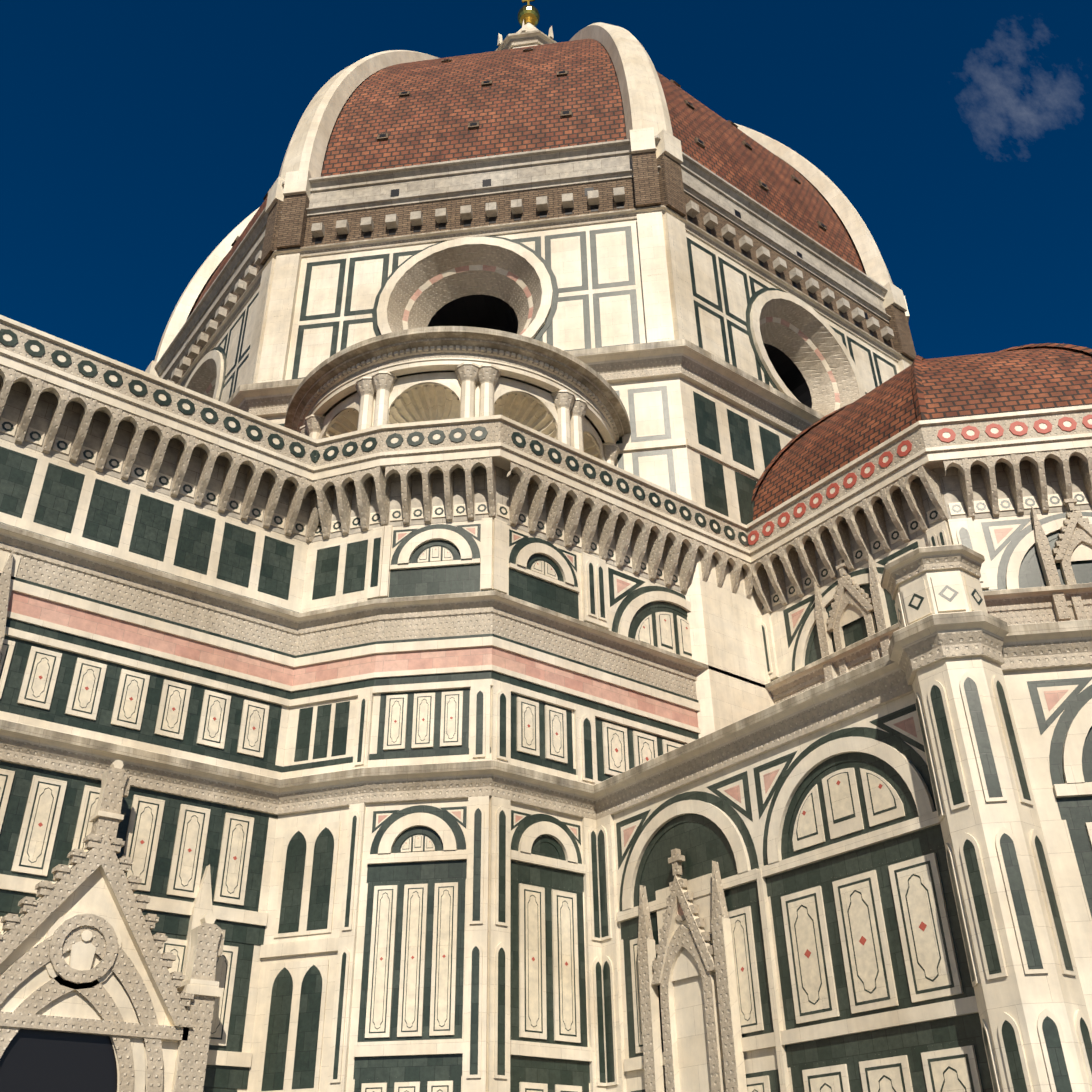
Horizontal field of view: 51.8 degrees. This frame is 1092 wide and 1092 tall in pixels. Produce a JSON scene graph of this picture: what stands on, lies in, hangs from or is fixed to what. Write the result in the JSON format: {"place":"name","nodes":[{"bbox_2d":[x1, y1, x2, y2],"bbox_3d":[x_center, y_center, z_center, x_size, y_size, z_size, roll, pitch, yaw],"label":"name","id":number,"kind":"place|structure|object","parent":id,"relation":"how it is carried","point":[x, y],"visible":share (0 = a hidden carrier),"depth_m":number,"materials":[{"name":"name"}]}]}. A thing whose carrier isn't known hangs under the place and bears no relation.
{"place":"outdoors","nodes":[
{"label":"outdoors","id":0,"kind":"place"},
{"bbox_2d":[0,0,1091,371],"label":"sky","id":1,"kind":"structure","parent":0,"point":[136,136],"materials":[{"name":"blue"}]},
{"label":"ground","id":2,"kind":"structure","parent":0,"visible":0},
{"bbox_2d":[0,760,225,1091],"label":"portal","id":3,"kind":"object","parent":2,"relation":"on","point":[93,998],"visible":1,"depth_m":32.02,"materials":[{"name":"beige stone"}]},
{"bbox_2d":[145,127,915,737],"bbox_3d":[-0.536,14.653,72.358,54.000,55.400,54.000,21,-38,-31],"label":"drum","id":4,"kind":"object","parent":2,"relation":"on","point":[723,339],"visible":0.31,"depth_m":61.28,"materials":[{"name":"white stone"}]},
{"bbox_2d":[284,326,630,498],"bbox_3d":[-4.626,-4.670,49.640,16.499,8.600,9.000,-5,-32,6],"label":"exedra","id":5,"kind":"object","parent":4,"relation":"attached to","point":[427,374],"visible":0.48,"depth_m":47.94,"materials":[{"name":"beige stone"}]},
{"bbox_2d":[154,22,892,361],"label":"dome ribs","id":6,"kind":"object","parent":4,"relation":"on","point":[642,92],"visible":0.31,"depth_m":74.35,"materials":[{"name":"white stone"}]},
{"bbox_2d":[495,0,556,50],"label":"lantern","id":7,"kind":"object","parent":6,"relation":"on","point":[528,33],"visible":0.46,"depth_m":108.14,"materials":[{"name":"white"}]},
{"bbox_2d":[186,39,866,320],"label":"dome tiles","id":8,"kind":"object","parent":4,"relation":"on","point":[532,98],"visible":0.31,"depth_m":70.81,"materials":[{"name":"red tile"}]},
{"bbox_2d":[0,438,1091,1091],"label":"cathedral walls","id":9,"kind":"structure","parent":2,"relation":"on","point":[72,598],"depth_m":38.07,"materials":[{"name":"stone"}]},
{"bbox_2d":[0,439,1091,1091],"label":"wall panels","id":10,"kind":"object","parent":9,"relation":"attached to","point":[914,963],"visible":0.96,"depth_m":34.61,"materials":[{"name":"white"}]},
{"bbox_2d":[0,315,1091,614],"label":"bracketed cornice","id":11,"kind":"structure","parent":9,"relation":"on","point":[84,407],"depth_m":44.07,"materials":[{"name":"white stone"}]},
{"bbox_2d":[751,343,1091,520],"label":"semi-dome roof","id":12,"kind":"structure","parent":11,"relation":"on","point":[1028,377],"depth_m":48.78,"materials":[{"name":"tile"}]}
]}

